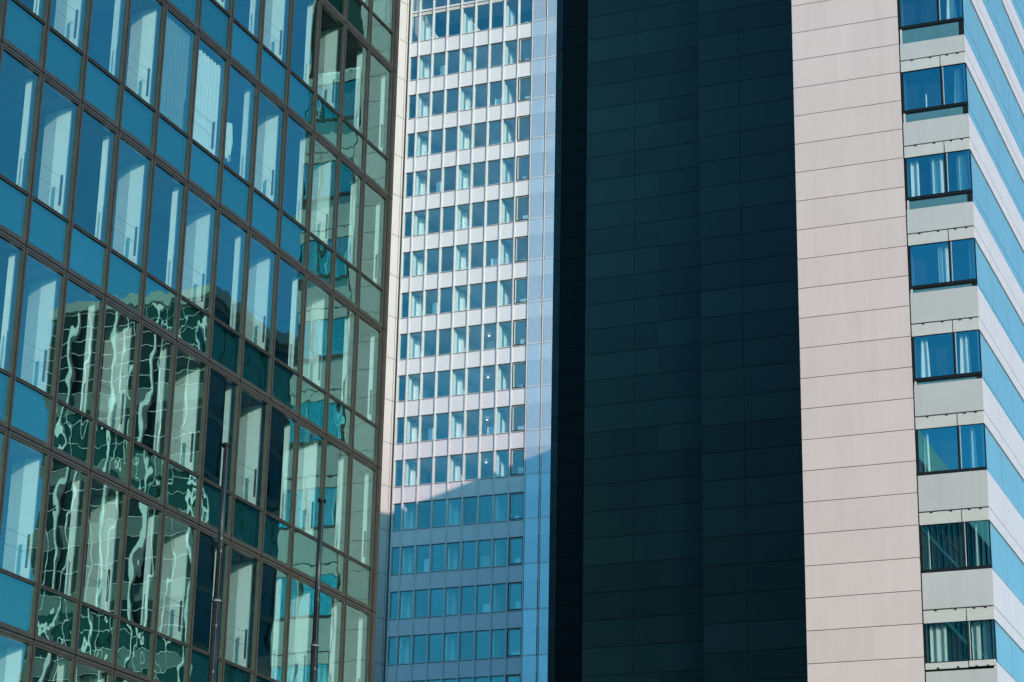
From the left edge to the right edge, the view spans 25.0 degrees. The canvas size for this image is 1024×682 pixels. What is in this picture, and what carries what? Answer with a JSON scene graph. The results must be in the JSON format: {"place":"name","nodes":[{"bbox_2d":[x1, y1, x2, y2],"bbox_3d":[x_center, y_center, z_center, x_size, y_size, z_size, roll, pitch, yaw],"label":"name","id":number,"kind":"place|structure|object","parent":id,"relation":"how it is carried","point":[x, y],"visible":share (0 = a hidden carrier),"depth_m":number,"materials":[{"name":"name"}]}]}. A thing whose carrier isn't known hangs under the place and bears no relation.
{"place":"outdoors","nodes":[
{"label":"outdoors","id":0,"kind":"place"},
{"bbox_2d":[374,0,556,681],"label":"white office tower","id":1,"kind":"structure","parent":0,"point":[463,579],"depth_m":175.66,"materials":[{"name":"metal"}]},
{"bbox_2d":[480,451,492,478],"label":"window","id":2,"kind":"structure","parent":1,"relation":"in","point":[491,451],"depth_m":171.05,"materials":[{"name":"grey metal"}]},
{"bbox_2d":[547,0,1023,681],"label":"clad tower","id":3,"kind":"structure","parent":0,"point":[787,416],"depth_m":88.69,"materials":[{"name":"black stone"}]},
{"bbox_2d":[898,0,963,29],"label":"window","id":4,"kind":"structure","parent":3,"relation":"in","point":[939,20],"depth_m":84.31,"materials":[{"name":"blue glass"}]},
{"bbox_2d":[901,63,967,113],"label":"window","id":5,"kind":"structure","parent":3,"relation":"in","point":[943,105],"depth_m":83.31,"materials":[{"name":"black metal"}]},
{"bbox_2d":[904,149,972,200],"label":"window","id":6,"kind":"structure","parent":3,"relation":"in","point":[946,192],"depth_m":82.16,"materials":[{"name":"black metal"}]},
{"bbox_2d":[908,238,977,289],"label":"window","id":7,"kind":"structure","parent":3,"relation":"in","point":[950,282],"depth_m":81.04,"materials":[{"name":"black metal"}]},
{"bbox_2d":[911,330,981,381],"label":"window","id":8,"kind":"structure","parent":3,"relation":"in","point":[955,374],"depth_m":79.88,"materials":[{"name":"black metal"}]},
{"bbox_2d":[915,423,986,475],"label":"window","id":9,"kind":"structure","parent":3,"relation":"in","point":[919,473],"depth_m":78.74,"materials":[{"name":"black metal"}]},
{"bbox_2d":[919,520,992,573],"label":"window","id":10,"kind":"structure","parent":3,"relation":"in","point":[965,567],"depth_m":77.60,"materials":[{"name":"black metal"}]},
{"bbox_2d":[923,619,996,663],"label":"window","id":11,"kind":"structure","parent":3,"relation":"in","point":[924,625],"depth_m":76.60,"materials":[{"name":"black metal"}]},
{"label":"ground","id":12,"kind":"structure","parent":0,"visible":0},
{"bbox_2d":[0,0,399,681],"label":"glass office building","id":13,"kind":"structure","parent":12,"relation":"on","point":[182,298],"depth_m":56.83,"materials":[{"name":"blue glass"}]},
{"bbox_2d":[0,426,7,504],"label":"window","id":14,"kind":"structure","parent":13,"relation":"in","point":[3,431],"depth_m":47.65,"materials":[{"name":"brown metal"}]},
{"bbox_2d":[0,230,24,375],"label":"window","id":15,"kind":"structure","parent":13,"relation":"in","point":[4,237],"depth_m":48.72,"materials":[{"name":"brown metal"}]},
{"bbox_2d":[0,628,32,681],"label":"window","id":16,"kind":"structure","parent":13,"relation":"in","point":[27,642],"depth_m":47.62,"materials":[{"name":"brown metal"}]},
{"bbox_2d":[0,42,41,194],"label":"window","id":17,"kind":"structure","parent":13,"relation":"in","point":[4,49],"depth_m":50.00,"materials":[{"name":"brown metal"}]},
{"bbox_2d":[0,430,49,584],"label":"window","id":18,"kind":"structure","parent":13,"relation":"in","point":[45,453],"depth_m":48.56,"materials":[{"name":"brown metal"}]},
{"bbox_2d":[17,0,48,23],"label":"window","id":19,"kind":"structure","parent":13,"relation":"in","point":[44,3],"depth_m":51.06,"materials":[{"name":"blue glass"}]},
{"bbox_2d":[13,246,65,397],"bbox_3d":[-10.147,-0.387,49.486,0.176,2.927,1.540,-7,-21,21],"label":"window","id":20,"kind":"structure","parent":13,"relation":"in","point":[29,253],"depth_m":49.88,"materials":[{"name":"brown metal"}]},
{"bbox_2d":[29,640,74,681],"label":"window","id":21,"kind":"structure","parent":13,"relation":"in","point":[69,657],"depth_m":48.68,"materials":[{"name":"brown metal"}]},
{"bbox_2d":[30,73,80,221],"bbox_3d":[-10.068,-4.244,50.858,0.176,2.927,1.540,-7,-21,21],"label":"window","id":22,"kind":"structure","parent":13,"relation":"in","point":[76,103],"depth_m":51.26,"materials":[{"name":"grey metal"}]},
{"bbox_2d":[38,451,89,600],"bbox_3d":[-9.626,3.975,49.498,0.176,2.927,1.540,-7,-21,21],"label":"window","id":23,"kind":"structure","parent":13,"relation":"in","point":[85,473],"depth_m":49.89,"materials":[{"name":"brown metal"}]},
{"bbox_2d":[47,0,89,54],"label":"window","id":24,"kind":"structure","parent":13,"relation":"in","point":[86,3],"depth_m":52.52,"materials":[{"name":"blue glass"}]},
{"bbox_2d":[55,272,104,418],"bbox_3d":[-9.547,0.117,50.870,0.176,2.927,1.540,-7,-21,21],"label":"window","id":25,"kind":"structure","parent":13,"relation":"in","point":[74,281],"depth_m":51.28,"materials":[{"name":"grey metal"}]},
{"bbox_2d":[72,655,113,681],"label":"window","id":26,"kind":"structure","parent":13,"relation":"in","point":[109,672],"depth_m":49.95,"materials":[{"name":"grey metal"}]},
{"bbox_2d":[71,102,117,246],"bbox_3d":[-9.469,-3.740,52.242,0.176,2.927,1.540,-7,-21,21],"label":"window","id":27,"kind":"structure","parent":13,"relation":"in","point":[85,110],"depth_m":52.65,"materials":[{"name":"grey metal"}]},
{"bbox_2d":[79,471,127,616],"bbox_3d":[-9.026,4.479,50.883,0.176,2.927,1.540,-7,-21,21],"label":"window","id":28,"kind":"structure","parent":13,"relation":"in","point":[123,492],"depth_m":51.29,"materials":[{"name":"grey metal"}]},
{"bbox_2d":[86,0,128,82],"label":"window","id":29,"kind":"structure","parent":13,"relation":"in","point":[125,3],"depth_m":53.99,"materials":[{"name":"blue glass"}]},
{"bbox_2d":[94,296,140,439],"bbox_3d":[-8.948,0.622,52.254,0.176,2.927,1.540,-7,-21,21],"label":"window","id":30,"kind":"structure","parent":13,"relation":"in","point":[136,321],"depth_m":52.67,"materials":[{"name":"grey metal"}]},
{"bbox_2d":[113,670,146,681],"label":"window","id":31,"kind":"structure","parent":13,"relation":"in","point":[119,675],"depth_m":51.08,"materials":[{"name":"grey metal"}]},
{"bbox_2d":[109,130,153,270],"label":"window","id":32,"kind":"structure","parent":13,"relation":"in","point":[149,158],"depth_m":54.04,"materials":[{"name":"brown metal"}]},
{"bbox_2d":[118,490,163,631],"bbox_3d":[-8.427,4.983,52.267,0.176,2.927,1.540,-7,-21,21],"label":"window","id":33,"kind":"structure","parent":13,"relation":"in","point":[159,510],"depth_m":52.67,"materials":[{"name":"grey metal"}]},
{"bbox_2d":[122,0,165,110],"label":"window","id":34,"kind":"structure","parent":13,"relation":"in","point":[161,4],"depth_m":55.47,"materials":[{"name":"blue glass"}]},
{"bbox_2d":[132,319,175,458],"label":"window","id":35,"kind":"structure","parent":13,"relation":"in","point":[171,343],"depth_m":54.05,"materials":[{"name":"brown metal"}]},
{"bbox_2d":[145,157,186,293],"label":"window","id":36,"kind":"structure","parent":13,"relation":"in","point":[157,164],"depth_m":55.43,"materials":[{"name":"brown metal"}]},
{"bbox_2d":[155,508,197,645],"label":"window","id":37,"kind":"structure","parent":13,"relation":"in","point":[193,527],"depth_m":54.07,"materials":[{"name":"brown metal"}]},
{"bbox_2d":[157,3,197,136],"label":"window","id":38,"kind":"structure","parent":13,"relation":"in","point":[169,10],"depth_m":56.80,"materials":[{"name":"brown metal"}]},
{"bbox_2d":[167,341,208,476],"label":"window","id":39,"kind":"structure","parent":13,"relation":"in","point":[204,363],"depth_m":55.44,"materials":[{"name":"brown metal"}]},
{"bbox_2d":[179,182,218,315],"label":"window","id":40,"kind":"structure","parent":13,"relation":"in","point":[191,189],"depth_m":56.81,"materials":[{"name":"brown metal"}]},
{"bbox_2d":[190,31,228,161],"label":"window","id":41,"kind":"structure","parent":13,"relation":"in","point":[201,39],"depth_m":58.19,"materials":[{"name":"brown metal"}]},
{"bbox_2d":[190,525,229,659],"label":"window","id":42,"kind":"structure","parent":13,"relation":"in","point":[201,530],"depth_m":55.43,"materials":[{"name":"brown metal"}]},
{"bbox_2d":[201,362,239,493],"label":"window","id":43,"kind":"structure","parent":13,"relation":"in","point":[213,368],"depth_m":56.83,"materials":[{"name":"brown metal"}]},
{"bbox_2d":[214,0,232,15],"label":"window","id":44,"kind":"structure","parent":13,"relation":"in","point":[229,3],"depth_m":59.34,"materials":[{"name":"brown metal"}]},
{"bbox_2d":[225,122,232,161],"bbox_3d":[-7.280,-5.106,59.320,0.154,1.012,0.437,-7,-21,21],"label":"curtain","id":45,"kind":"object","parent":13,"relation":"hanging from","point":[229,141],"visible":0.81,"depth_m":59.27,"materials":[{"name":"fabric"}]},
{"bbox_2d":[212,206,248,336],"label":"window","id":46,"kind":"structure","parent":13,"relation":"in","point":[224,214],"depth_m":58.21,"materials":[{"name":"brown metal"}]},
{"bbox_2d":[222,58,258,185],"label":"window","id":47,"kind":"structure","parent":13,"relation":"in","point":[233,66],"depth_m":59.58,"materials":[{"name":"brown metal"}]},
{"bbox_2d":[223,541,260,671],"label":"window","id":48,"kind":"structure","parent":13,"relation":"in","point":[235,547],"depth_m":56.84,"materials":[{"name":"brown metal"}]},
{"bbox_2d":[232,0,263,42],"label":"window","id":49,"kind":"structure","parent":13,"relation":"in","point":[259,14],"depth_m":60.82,"materials":[{"name":"blue glass"}]},
{"bbox_2d":[233,382,269,510],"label":"window","id":50,"kind":"structure","parent":13,"relation":"in","point":[246,389],"depth_m":58.23,"materials":[{"name":"brown metal"}]},
{"bbox_2d":[243,229,278,355],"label":"window","id":51,"kind":"structure","parent":13,"relation":"in","point":[253,236],"depth_m":59.60,"materials":[{"name":"brown metal"}]},
{"bbox_2d":[252,84,286,208],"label":"window","id":52,"kind":"structure","parent":13,"relation":"in","point":[263,92],"depth_m":60.97,"materials":[{"name":"brown metal"}]},
{"bbox_2d":[254,557,289,681],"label":"window","id":53,"kind":"structure","parent":13,"relation":"in","point":[286,580],"depth_m":58.24,"materials":[{"name":"brown metal"}]},
{"bbox_2d":[261,0,292,67],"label":"window","id":54,"kind":"structure","parent":13,"relation":"in","point":[289,3],"depth_m":62.29,"materials":[{"name":"blue glass"}]},
{"bbox_2d":[264,400,298,525],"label":"window","id":55,"kind":"structure","parent":13,"relation":"in","point":[273,406],"depth_m":59.61,"materials":[{"name":"brown metal"}]},
{"bbox_2d":[272,251,305,374],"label":"window","id":56,"kind":"structure","parent":13,"relation":"in","point":[285,260],"depth_m":60.98,"materials":[{"name":"brown metal"}]},
{"bbox_2d":[281,109,313,229],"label":"window","id":57,"kind":"structure","parent":13,"relation":"in","point":[296,121],"depth_m":62.35,"materials":[{"name":"brown metal"}]},
{"bbox_2d":[285,571,314,681],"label":"window","id":58,"kind":"structure","parent":13,"relation":"in","point":[293,576],"depth_m":59.52,"materials":[{"name":"brown metal"}]},
{"bbox_2d":[289,0,319,92],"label":"window","id":59,"kind":"structure","parent":13,"relation":"in","point":[314,55],"depth_m":63.77,"materials":[{"name":"blue glass"}]},
{"bbox_2d":[293,418,325,538],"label":"window","id":60,"kind":"structure","parent":13,"relation":"in","point":[322,437],"depth_m":61.08,"materials":[{"name":"brown metal"}]},
{"bbox_2d":[301,272,332,392],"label":"window","id":61,"kind":"structure","parent":13,"relation":"in","point":[328,314],"depth_m":62.38,"materials":[{"name":"brown metal"}]},
{"bbox_2d":[308,132,338,251],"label":"window","id":62,"kind":"structure","parent":13,"relation":"in","point":[316,139],"depth_m":63.74,"materials":[{"name":"brown metal"}]},
{"bbox_2d":[316,0,345,115],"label":"window","id":63,"kind":"structure","parent":13,"relation":"in","point":[323,5],"depth_m":65.12,"materials":[{"name":"glass"}]},
{"bbox_2d":[320,586,344,681],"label":"window","id":64,"kind":"structure","parent":13,"relation":"in","point":[341,612],"depth_m":61.23,"materials":[{"name":"brown metal"}]},
{"bbox_2d":[323,435,351,555],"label":"window","id":65,"kind":"structure","parent":13,"relation":"in","point":[348,454],"depth_m":62.44,"materials":[{"name":"brown metal"}]},
{"bbox_2d":[328,292,357,410],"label":"window","id":66,"kind":"structure","parent":13,"relation":"in","point":[335,298],"depth_m":63.75,"materials":[{"name":"brown metal"}]},
{"bbox_2d":[335,155,363,271],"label":"window","id":67,"kind":"structure","parent":13,"relation":"in","point":[342,161],"depth_m":65.14,"materials":[{"name":"brown metal"}]},
{"bbox_2d":[341,23,369,137],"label":"window","id":68,"kind":"structure","parent":13,"relation":"in","point":[348,30],"depth_m":66.52,"materials":[{"name":"brown metal"}]},
{"bbox_2d":[342,599,370,681],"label":"window","id":69,"kind":"structure","parent":13,"relation":"in","point":[367,619],"depth_m":62.58,"materials":[{"name":"grey metal"}]},
{"bbox_2d":[347,452,376,568],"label":"window","id":70,"kind":"structure","parent":13,"relation":"in","point":[373,469],"depth_m":63.77,"materials":[{"name":"brown metal"}]},
{"bbox_2d":[361,0,371,9],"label":"window","id":71,"kind":"structure","parent":13,"relation":"in","point":[368,2],"depth_m":67.61,"materials":[{"name":"grey metal"}]},
{"bbox_2d":[354,311,381,426],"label":"window","id":72,"kind":"structure","parent":13,"relation":"in","point":[361,317],"depth_m":65.15,"materials":[{"name":"grey metal"}]},
{"bbox_2d":[360,176,387,290],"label":"window","id":73,"kind":"structure","parent":13,"relation":"in","point":[367,183],"depth_m":66.52,"materials":[{"name":"grey metal"}]},
{"bbox_2d":[366,47,392,158],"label":"window","id":74,"kind":"structure","parent":13,"relation":"in","point":[372,54],"depth_m":67.90,"materials":[{"name":"grey metal"}]},
{"bbox_2d":[371,0,395,32],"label":"window","id":75,"kind":"structure","parent":13,"relation":"in","point":[392,2],"depth_m":69.12,"materials":[{"name":"green glass"}]},
{"bbox_2d":[207,442,230,681],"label":"flagpole","id":76,"kind":"object","parent":12,"relation":"on","point":[214,632],"visible":1,"depth_m":35.04,"materials":[{"name":"metal"}]},
{"bbox_2d":[309,498,325,681],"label":"flagpole","id":77,"kind":"object","parent":12,"relation":"on","point":[314,645],"visible":1,"depth_m":38.05,"materials":[{"name":"metal"}]}
]}

